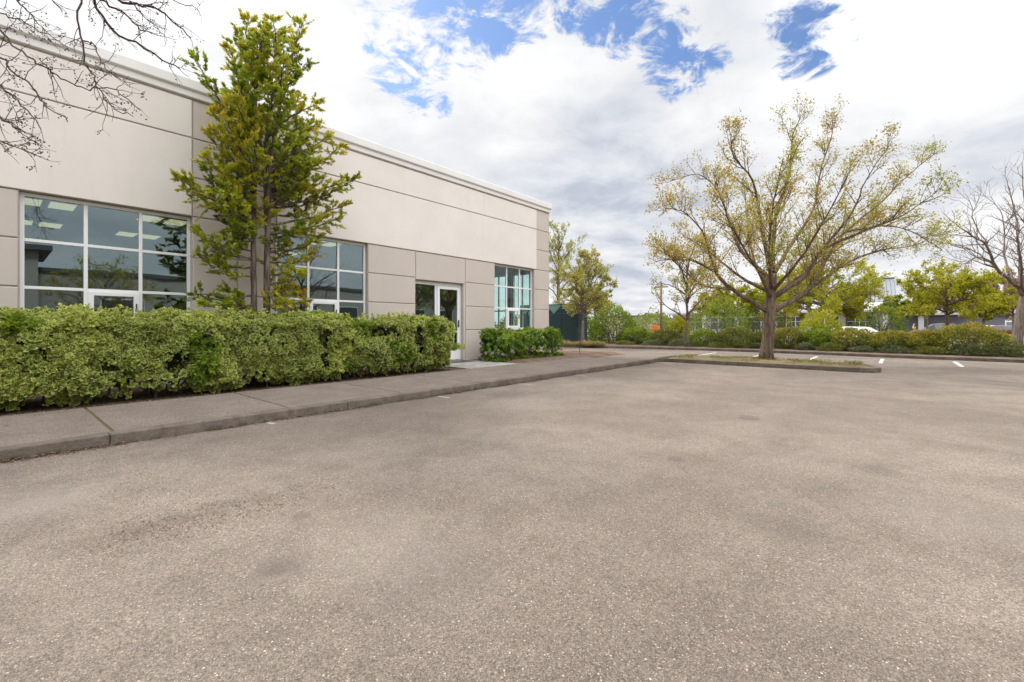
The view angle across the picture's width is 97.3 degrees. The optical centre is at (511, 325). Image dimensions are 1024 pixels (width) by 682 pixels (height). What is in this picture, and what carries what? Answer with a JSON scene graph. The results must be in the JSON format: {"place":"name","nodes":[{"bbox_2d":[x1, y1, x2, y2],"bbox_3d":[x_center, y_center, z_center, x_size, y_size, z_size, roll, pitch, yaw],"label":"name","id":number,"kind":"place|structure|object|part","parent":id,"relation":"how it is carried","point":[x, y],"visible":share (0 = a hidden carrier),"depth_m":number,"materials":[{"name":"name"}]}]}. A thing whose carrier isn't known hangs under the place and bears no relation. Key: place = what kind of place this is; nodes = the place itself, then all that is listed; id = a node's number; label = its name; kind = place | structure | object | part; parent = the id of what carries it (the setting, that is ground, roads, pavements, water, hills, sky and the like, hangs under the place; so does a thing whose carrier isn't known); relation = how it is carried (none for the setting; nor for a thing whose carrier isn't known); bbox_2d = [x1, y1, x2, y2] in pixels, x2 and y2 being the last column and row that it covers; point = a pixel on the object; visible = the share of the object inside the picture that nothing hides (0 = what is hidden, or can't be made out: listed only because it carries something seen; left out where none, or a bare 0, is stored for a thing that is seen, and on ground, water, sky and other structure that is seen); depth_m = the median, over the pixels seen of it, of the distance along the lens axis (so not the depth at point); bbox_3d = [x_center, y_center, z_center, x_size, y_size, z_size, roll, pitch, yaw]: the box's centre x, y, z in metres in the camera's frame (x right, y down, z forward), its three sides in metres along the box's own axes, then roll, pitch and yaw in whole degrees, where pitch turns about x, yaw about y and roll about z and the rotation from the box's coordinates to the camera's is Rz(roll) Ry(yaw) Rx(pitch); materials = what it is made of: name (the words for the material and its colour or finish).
{"place":"outdoors","nodes":[
{"label":"outdoors","id":0,"kind":"place"},
{"bbox_2d":[0,365,460,415],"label":"hedge bed","id":1,"kind":"object","parent":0,"point":[34,405],"depth_m":7.30,"materials":[{"name":"soil"}]},
{"bbox_2d":[0,0,203,170],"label":"bare tree","id":2,"kind":"object","parent":1,"relation":"on","point":[42,64],"visible":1,"depth_m":4.74,"materials":[{"name":"brown plant"}]},
{"bbox_2d":[0,302,465,410],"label":"hedge","id":3,"kind":"object","parent":1,"relation":"on","point":[53,357],"visible":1,"depth_m":7.01,"materials":[{"name":"green plant"}]},
{"bbox_2d":[169,8,361,381],"bbox_3d":[-4.587,-2.568,8.850,2.068,7.464,3.538,0,0,41],"label":"conifer","id":4,"kind":"object","parent":1,"relation":"on","point":[247,131],"visible":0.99,"depth_m":8.56,"materials":[{"name":"green plant"}]},
{"bbox_2d":[0,14,551,394],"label":"office building","id":5,"kind":"structure","parent":0,"point":[103,219],"depth_m":10.88,"materials":[{"name":"paint"}]},
{"bbox_2d":[19,192,189,317],"bbox_3d":[-7.029,-0.982,7.957,0.099,2.248,2.260,0,0,41],"label":"window","id":6,"kind":"structure","parent":5,"relation":"in","point":[88,294],"depth_m":7.73,"materials":[{"name":"white metal"}]},
{"bbox_2d":[276,233,364,326],"bbox_3d":[-4.543,-0.982,10.855,0.099,2.248,2.245,0,0,41],"label":"window","id":7,"kind":"structure","parent":5,"relation":"in","point":[315,301],"depth_m":11.12,"materials":[{"name":"white metal"}]},
{"bbox_2d":[415,280,460,362],"bbox_3d":[-2.221,-0.105,13.570,0.141,2.380,1.840,0,0,41],"label":"door","id":8,"kind":"structure","parent":5,"relation":"in","point":[456,354],"depth_m":14.04,"materials":[{"name":"white metal"}]},
{"bbox_2d":[495,275,504,327],"bbox_3d":[-0.561,-0.880,19.201,1.050,2.460,0.060,0,0,41],"label":"window","id":9,"kind":"structure","parent":5,"relation":"in","point":[499,310],"depth_m":19.18,"materials":[{"name":"white metal"}]},
{"bbox_2d":[495,264,531,329],"bbox_3d":[0.067,-0.968,16.172,0.177,2.276,2.150,0,0,41],"label":"window","id":10,"kind":"structure","parent":5,"relation":"in","point":[518,309],"depth_m":16.37,"materials":[{"name":"white metal"}]},
{"bbox_2d":[512,273,528,327],"bbox_3d":[0.426,-0.880,18.354,1.050,2.460,0.060,0,0,41],"label":"window frame","id":11,"kind":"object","parent":5,"relation":"in","point":[522,274],"depth_m":18.64,"materials":[{"name":"white metal"}]},
{"bbox_2d":[0,353,675,445],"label":"sidewalk","id":12,"kind":"structure","parent":0,"point":[32,427],"depth_m":6.33,"materials":[{"name":"grey concrete"}]},
{"bbox_2d":[85,393,287,431],"bbox_3d":[-3.847,1.147,6.428,1.990,0.105,24.176,0,0,41],"label":"joint moss","id":13,"kind":"object","parent":12,"relation":"on","point":[103,423],"visible":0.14,"depth_m":5.32,"materials":[{"name":"green plant"}]},
{"bbox_2d":[0,326,1023,681],"bbox_3d":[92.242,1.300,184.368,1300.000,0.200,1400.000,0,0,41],"label":"parking lot","id":14,"kind":"structure","parent":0,"point":[794,574],"depth_m":2.54,"materials":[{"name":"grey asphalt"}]},
{"bbox_2d":[70,468,357,565],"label":"crumb litter","id":15,"kind":"object","parent":14,"relation":"on","point":[192,516],"visible":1,"depth_m":2.82,"materials":[{"name":"grey plant"}]},
{"bbox_2d":[0,358,657,462],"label":"kerb","id":16,"kind":"structure","parent":14,"relation":"on","point":[40,448],"depth_m":5.38,"materials":[{"name":"concrete"}]},
{"bbox_2d":[0,352,862,463],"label":"leaf litter","id":17,"kind":"object","parent":14,"relation":"on","point":[68,451],"visible":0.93,"depth_m":6.37,"materials":[{"name":"brown plant"}]},
{"bbox_2d":[415,360,518,368],"bbox_3d":[-1.303,1.165,12.782,2.300,0.169,1.970,0,0,41],"label":"slab","id":18,"kind":"object","parent":14,"relation":"on","point":[473,364],"depth_m":12.43,"materials":[{"name":"concrete"}]},
{"bbox_2d":[549,220,586,303],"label":"tree","id":19,"kind":"object","parent":14,"relation":"on","point":[555,247],"visible":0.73,"depth_m":35.84,"materials":[{"name":"green plant"}]},
{"bbox_2d":[578,280,612,315],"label":"tree","id":20,"kind":"object","parent":14,"relation":"on","point":[606,301],"visible":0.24,"depth_m":32.48,"materials":[{"name":"green plant"}]},
{"bbox_2d":[605,315,659,331],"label":"tan building","id":21,"kind":"structure","parent":14,"relation":"on","point":[635,316],"depth_m":98.39,"materials":[{"name":"metal"}]},
{"bbox_2d":[631,312,671,334],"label":"bush","id":22,"kind":"object","parent":14,"relation":"on","point":[655,316],"visible":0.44,"depth_m":59.25,"materials":[{"name":"green plant"}]},
{"bbox_2d":[656,285,667,337],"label":"utility pole","id":23,"kind":"object","parent":14,"relation":"on","point":[661,305],"visible":0.5,"depth_m":45.90,"materials":[{"name":"wood"}]},
{"bbox_2d":[683,294,754,343],"bbox_3d":[14.871,-0.457,32.934,5.279,3.844,5.325,0,0,41],"label":"bush","id":24,"kind":"object","parent":14,"relation":"on","point":[708,314],"visible":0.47,"depth_m":32.40,"materials":[{"name":"green plant"}]},
{"bbox_2d":[691,282,764,337],"bbox_3d":[17.347,-1.103,35.888,5.525,4.909,4.681,0,0,41],"label":"tree","id":25,"kind":"object","parent":14,"relation":"on","point":[750,293],"visible":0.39,"depth_m":34.73,"materials":[{"name":"green plant"}]},
{"bbox_2d":[738,415,759,419],"bbox_3d":[3.073,1.205,5.845,0.260,0.030,0.260,0,0,41],"label":"valve cover","id":26,"kind":"object","parent":14,"relation":"on","point":[749,417],"visible":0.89,"depth_m":5.82,"materials":[{"name":"metal"}]},
{"bbox_2d":[495,311,1011,327],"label":"wood","id":27,"kind":"object","parent":14,"relation":"on","point":[503,322],"depth_m":116.37,"materials":[{"name":"green plant"}]},
{"bbox_2d":[723,290,786,342],"bbox_3d":[18.678,-0.795,34.986,4.528,4.549,4.393,0,0,41],"label":"bush","id":28,"kind":"object","parent":14,"relation":"on","point":[757,321],"visible":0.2,"depth_m":34.34,"materials":[{"name":"green plant"}]},
{"bbox_2d":[658,355,880,372],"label":"island kerb","id":29,"kind":"structure","parent":14,"relation":"on","point":[874,369],"depth_m":12.61,"materials":[{"name":"concrete"}]},
{"bbox_2d":[550,346,1023,362],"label":"kerb","id":30,"kind":"structure","parent":14,"relation":"on","point":[878,355],"depth_m":17.87,"materials":[{"name":"concrete"}]},
{"bbox_2d":[754,271,824,341],"bbox_3d":[23.153,-1.607,38.071,5.186,6.039,5.756,0,0,6],"label":"tree","id":31,"kind":"object","parent":14,"relation":"on","point":[802,315],"visible":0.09,"depth_m":37.12,"materials":[{"name":"green plant"}]},
{"bbox_2d":[758,256,894,324],"bbox_3d":[22.698,-1.802,32.940,8.394,6.325,8.379,0,0,20],"label":"tree","id":32,"kind":"object","parent":14,"relation":"on","point":[859,290],"visible":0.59,"depth_m":31.52,"materials":[{"name":"green plant"}]},
{"bbox_2d":[667,277,1005,335],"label":"building","id":33,"kind":"structure","parent":14,"relation":"on","point":[920,321],"depth_m":68.50,"materials":[{"name":"stone"}]},
{"bbox_2d":[683,317,701,329],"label":"window","id":34,"kind":"structure","parent":33,"relation":"in","point":[700,323],"depth_m":83.80,"materials":[{"name":"grey glass"}]},
{"bbox_2d":[710,317,734,329],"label":"window","id":35,"kind":"structure","parent":33,"relation":"in","point":[713,321],"depth_m":81.40,"materials":[{"name":"grey glass"}]},
{"bbox_2d":[743,317,762,329],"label":"window","id":36,"kind":"structure","parent":33,"relation":"in","point":[760,322],"depth_m":77.37,"materials":[{"name":"grey glass"}]},
{"bbox_2d":[776,316,805,329],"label":"window","id":37,"kind":"structure","parent":33,"relation":"in","point":[796,320],"depth_m":73.81,"materials":[{"name":"grey glass"}]},
{"bbox_2d":[811,316,838,327],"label":"window","id":38,"kind":"structure","parent":33,"relation":"in","point":[837,317],"depth_m":70.41,"materials":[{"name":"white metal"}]},
{"bbox_2d":[848,315,876,328],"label":"window","id":39,"kind":"structure","parent":33,"relation":"in","point":[850,323],"depth_m":67.76,"materials":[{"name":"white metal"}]},
{"bbox_2d":[828,282,867,325],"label":"tree","id":40,"kind":"object","parent":14,"relation":"on","point":[847,314],"visible":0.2,"depth_m":36.76,"materials":[{"name":"green plant"}]},
{"bbox_2d":[813,326,886,343],"bbox_3d":[22.316,0.690,30.005,1.770,1.250,4.264,0,0,-21],"label":"parked car","id":41,"kind":"object","parent":14,"relation":"on","point":[858,328],"visible":0.03,"depth_m":28.91,"materials":[{"name":"white paint"}]},
{"bbox_2d":[850,303,910,341],"bbox_3d":[29.259,-0.149,36.035,4.214,3.230,4.305,0,0,41],"label":"bush","id":42,"kind":"object","parent":14,"relation":"on","point":[866,313],"visible":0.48,"depth_m":35.47,"materials":[{"name":"green plant"}]},
{"bbox_2d":[880,294,913,329],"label":"tree","id":43,"kind":"object","parent":14,"relation":"on","point":[896,300],"visible":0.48,"depth_m":39.61,"materials":[{"name":"green plant"}]},
{"bbox_2d":[899,284,942,329],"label":"tree","id":44,"kind":"object","parent":14,"relation":"on","point":[924,302],"visible":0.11,"depth_m":41.90,"materials":[{"name":"green plant"}]},
{"bbox_2d":[909,323,969,338],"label":"parked car","id":45,"kind":"object","parent":14,"relation":"on","point":[932,327],"visible":0.1,"depth_m":45.57,"materials":[{"name":"paint"}]},
{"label":"window","id":46,"kind":"part","parent":45,"relation":"part of","materials":[{"name":"grey glass"}]},
{"bbox_2d":[895,256,1018,338],"bbox_3d":[30.104,-1.750,30.711,6.201,6.109,6.786,0,0,41],"label":"tree","id":47,"kind":"object","parent":14,"relation":"on","point":[947,293],"visible":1,"depth_m":30.31,"materials":[{"name":"green plant"}]},
{"bbox_2d":[932,149,1023,347],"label":"bare tree","id":48,"kind":"object","parent":14,"relation":"on","point":[1018,331],"visible":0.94,"depth_m":21.32,"materials":[{"name":"brown plant"}]},
{"bbox_2d":[954,292,1015,339],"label":"tree","id":49,"kind":"object","parent":14,"relation":"on","point":[1003,310],"visible":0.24,"depth_m":32.40,"materials":[{"name":"green plant"}]},
{"bbox_2d":[971,325,1011,334],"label":"parked car","id":50,"kind":"object","parent":14,"relation":"on","point":[1005,327],"visible":0.06,"depth_m":51.16,"materials":[{"name":"red paint"}]},
{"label":"window","id":51,"kind":"part","parent":50,"relation":"part of","materials":[{"name":"grey glass"}]},
{"bbox_2d":[984,269,1023,340],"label":"tree","id":52,"kind":"object","parent":14,"relation":"on","point":[1012,310],"visible":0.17,"depth_m":39.98,"materials":[{"name":"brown plant"}]},
{"bbox_2d":[1005,321,1011,325],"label":"parked car","id":53,"kind":"object","parent":14,"relation":"on","point":[1008,323],"depth_m":61.49,"materials":[{"name":"white paint"}]},
{"bbox_2d":[0,0,1023,325],"label":"sky","id":54,"kind":"structure","parent":0,"point":[572,106],"materials":[{"name":"white"}]},
{"bbox_2d":[470,349,623,363],"bbox_3d":[-0.540,1.049,17.589,8.280,0.092,6.300,0,0,41],"label":"corner bed","id":55,"kind":"object","parent":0,"point":[577,354],"visible":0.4,"depth_m":15.62,"materials":[{"name":"brown soil"}]},
{"bbox_2d":[478,325,565,362],"bbox_3d":[0.376,0.578,14.651,1.680,1.188,3.679,0,0,41],"label":"shrub","id":56,"kind":"object","parent":55,"relation":"on","point":[522,343],"visible":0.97,"depth_m":13.96,"materials":[{"name":"green plant"}]},
{"bbox_2d":[671,355,871,367],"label":"grass strip","id":57,"kind":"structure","parent":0,"point":[737,359],"depth_m":13.30,"materials":[{"name":"green plant"}]},
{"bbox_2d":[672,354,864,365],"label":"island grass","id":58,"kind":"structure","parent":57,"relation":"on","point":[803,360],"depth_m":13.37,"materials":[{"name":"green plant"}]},
{"bbox_2d":[642,89,968,358],"bbox_3d":[9.310,-3.371,14.095,12.558,9.006,6.861,0,0,-27],"label":"tree","id":59,"kind":"object","parent":57,"relation":"on","point":[770,307],"visible":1,"depth_m":13.45,"materials":[{"name":"green plant"}]},
{"bbox_2d":[605,342,1023,358],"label":"planting bed","id":60,"kind":"object","parent":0,"point":[860,352],"visible":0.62,"depth_m":18.92,"materials":[{"name":"grey concrete"}]},
{"bbox_2d":[520,304,586,341],"bbox_3d":[2.449,-0.110,28.061,4.484,2.420,1.170,0,0,41],"label":"screened enclosure","id":61,"kind":"object","parent":60,"relation":"on","point":[564,321],"visible":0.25,"depth_m":26.88,"materials":[{"name":"metal"}]},
{"bbox_2d":[561,339,569,345],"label":"grass tuft","id":62,"kind":"object","parent":60,"relation":"on","point":[566,342],"visible":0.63,"depth_m":23.60,"materials":[{"name":"plant"}]},
{"bbox_2d":[568,341,575,345],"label":"grass tuft","id":63,"kind":"object","parent":60,"relation":"on","point":[572,343],"visible":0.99,"depth_m":23.71,"materials":[{"name":"plant"}]},
{"bbox_2d":[575,340,584,345],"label":"grass tuft","id":64,"kind":"object","parent":60,"relation":"on","point":[580,343],"visible":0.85,"depth_m":23.65,"materials":[{"name":"plant"}]},
{"bbox_2d":[551,244,618,340],"bbox_3d":[3.939,-1.699,25.007,4.025,5.604,3.708,0,0,41],"label":"tree","id":65,"kind":"object","parent":60,"relation":"on","point":[585,294],"visible":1,"depth_m":24.77,"materials":[{"name":"green plant"}]},
{"bbox_2d":[582,339,592,345],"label":"grass tuft","id":66,"kind":"object","parent":60,"relation":"on","point":[586,343],"visible":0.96,"depth_m":23.68,"materials":[{"name":"plant"}]},
{"bbox_2d":[590,340,600,345],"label":"grass tuft","id":67,"kind":"object","parent":60,"relation":"on","point":[596,343],"visible":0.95,"depth_m":23.66,"materials":[{"name":"plant"}]},
{"bbox_2d":[587,316,607,340],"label":"tall shrub","id":68,"kind":"object","parent":60,"relation":"on","point":[589,330],"visible":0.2,"depth_m":29.14,"materials":[{"name":"green plant"}]},
{"bbox_2d":[587,300,637,343],"bbox_3d":[6.333,-0.192,28.424,3.370,2.787,3.746,0,0,41],"label":"shrub","id":69,"kind":"object","parent":60,"relation":"on","point":[623,315],"visible":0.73,"depth_m":27.75,"materials":[{"name":"green plant"}]},
{"bbox_2d":[615,340,635,344],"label":"bush","id":70,"kind":"object","parent":60,"relation":"on","point":[623,342],"visible":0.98,"depth_m":25.47,"materials":[{"name":"green plant"}]},
{"bbox_2d":[615,326,651,344],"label":"shrub","id":71,"kind":"object","parent":60,"relation":"on","point":[629,332],"visible":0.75,"depth_m":26.15,"materials":[{"name":"green plant"}]},
{"bbox_2d":[641,339,666,345],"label":"bush","id":72,"kind":"object","parent":60,"relation":"on","point":[651,341],"visible":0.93,"depth_m":24.39,"materials":[{"name":"green plant"}]},
{"bbox_2d":[649,327,682,345],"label":"shrub","id":73,"kind":"object","parent":60,"relation":"on","point":[656,334],"visible":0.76,"depth_m":24.57,"materials":[{"name":"green plant"}]},
{"bbox_2d":[665,312,690,344],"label":"tall shrub","id":74,"kind":"object","parent":60,"relation":"on","point":[675,324],"visible":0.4,"depth_m":25.36,"materials":[{"name":"yellow plant"}]},
{"bbox_2d":[668,337,695,346],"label":"bush","id":75,"kind":"object","parent":60,"relation":"on","point":[679,341],"visible":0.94,"depth_m":23.38,"materials":[{"name":"green plant"}]},
{"bbox_2d":[648,232,728,346],"bbox_3d":[9.085,-1.851,23.004,4.020,5.946,4.758,0,0,11],"label":"tree","id":76,"kind":"object","parent":60,"relation":"on","point":[688,290],"visible":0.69,"depth_m":23.30,"materials":[{"name":"green plant"}]},
{"bbox_2d":[688,327,717,346],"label":"shrub","id":77,"kind":"object","parent":60,"relation":"on","point":[698,333],"visible":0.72,"depth_m":23.29,"materials":[{"name":"green plant"}]},
{"bbox_2d":[706,340,742,347],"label":"bush","id":78,"kind":"object","parent":60,"relation":"on","point":[712,344],"visible":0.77,"depth_m":22.00,"materials":[{"name":"green plant"}]},
{"bbox_2d":[710,326,760,347],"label":"shrub","id":79,"kind":"object","parent":60,"relation":"on","point":[727,331],"visible":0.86,"depth_m":22.08,"materials":[{"name":"green plant"}]},
{"bbox_2d":[746,330,761,347],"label":"shrub","id":80,"kind":"object","parent":60,"relation":"on","point":[758,335],"visible":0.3,"depth_m":22.04,"materials":[{"name":"green plant"}]},
{"bbox_2d":[747,342,760,348],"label":"bush","id":81,"kind":"object","parent":60,"relation":"on","point":[757,346],"visible":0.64,"depth_m":21.21,"materials":[{"name":"green plant"}]},
{"bbox_2d":[774,326,808,348],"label":"shrub","id":82,"kind":"object","parent":60,"relation":"on","point":[779,336],"visible":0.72,"depth_m":20.98,"materials":[{"name":"green plant"}]},
{"bbox_2d":[794,342,817,349],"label":"bush","id":83,"kind":"object","parent":60,"relation":"on","point":[806,345],"visible":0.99,"depth_m":19.91,"materials":[{"name":"green plant"}]},
{"bbox_2d":[789,306,843,346],"bbox_3d":[14.397,0.156,21.086,2.188,2.055,2.116,0,0,-10],"label":"tall shrub","id":84,"kind":"object","parent":60,"relation":"on","point":[812,323],"visible":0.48,"depth_m":20.96,"materials":[{"name":"yellow plant"}]},
{"bbox_2d":[795,325,844,350],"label":"tall shrub","id":85,"kind":"object","parent":60,"relation":"on","point":[816,331],"visible":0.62,"depth_m":20.13,"materials":[{"name":"green plant"}]},
{"bbox_2d":[816,341,846,350],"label":"bush","id":86,"kind":"object","parent":60,"relation":"on","point":[825,347],"visible":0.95,"depth_m":19.18,"materials":[{"name":"green plant"}]},
{"bbox_2d":[825,327,884,351],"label":"shrub","id":87,"kind":"object","parent":60,"relation":"on","point":[862,335],"visible":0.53,"depth_m":19.11,"materials":[{"name":"green plant"}]},
{"bbox_2d":[847,345,875,351],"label":"bush","id":88,"kind":"object","parent":60,"relation":"on","point":[858,348],"visible":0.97,"depth_m":18.40,"materials":[{"name":"green plant"}]},
{"bbox_2d":[863,329,918,352],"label":"shrub","id":89,"kind":"object","parent":60,"relation":"on","point":[891,336],"visible":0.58,"depth_m":18.15,"materials":[{"name":"green plant"}]},
{"bbox_2d":[877,344,914,353],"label":"bush","id":90,"kind":"object","parent":60,"relation":"on","point":[901,349],"visible":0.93,"depth_m":17.61,"materials":[{"name":"green plant"}]},
{"bbox_2d":[897,328,949,353],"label":"shrub","id":91,"kind":"object","parent":60,"relation":"on","point":[916,336],"visible":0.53,"depth_m":17.48,"materials":[{"name":"green plant"}]},
{"bbox_2d":[911,346,949,354],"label":"bush","id":92,"kind":"object","parent":60,"relation":"on","point":[938,351],"visible":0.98,"depth_m":16.87,"materials":[{"name":"green plant"}]},
{"bbox_2d":[927,321,1015,355],"bbox_3d":[17.249,0.493,17.122,2.452,1.333,2.800,0,0,0],"label":"shrub","id":93,"kind":"object","parent":60,"relation":"on","point":[987,333],"visible":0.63,"depth_m":16.58,"materials":[{"name":"green plant"}]},
{"bbox_2d":[948,341,996,355],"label":"bush","id":94,"kind":"object","parent":60,"relation":"on","point":[967,349],"visible":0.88,"depth_m":16.26,"materials":[{"name":"green plant"}]},
{"bbox_2d":[975,341,1023,356],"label":"bush","id":95,"kind":"object","parent":60,"relation":"on","point":[998,349],"visible":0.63,"depth_m":15.81,"materials":[{"name":"green plant"}]},
{"bbox_2d":[1003,342,1023,356],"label":"bush","id":96,"kind":"object","parent":60,"relation":"on","point":[1021,346],"visible":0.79,"depth_m":15.48,"materials":[{"name":"green plant"}]}
]}

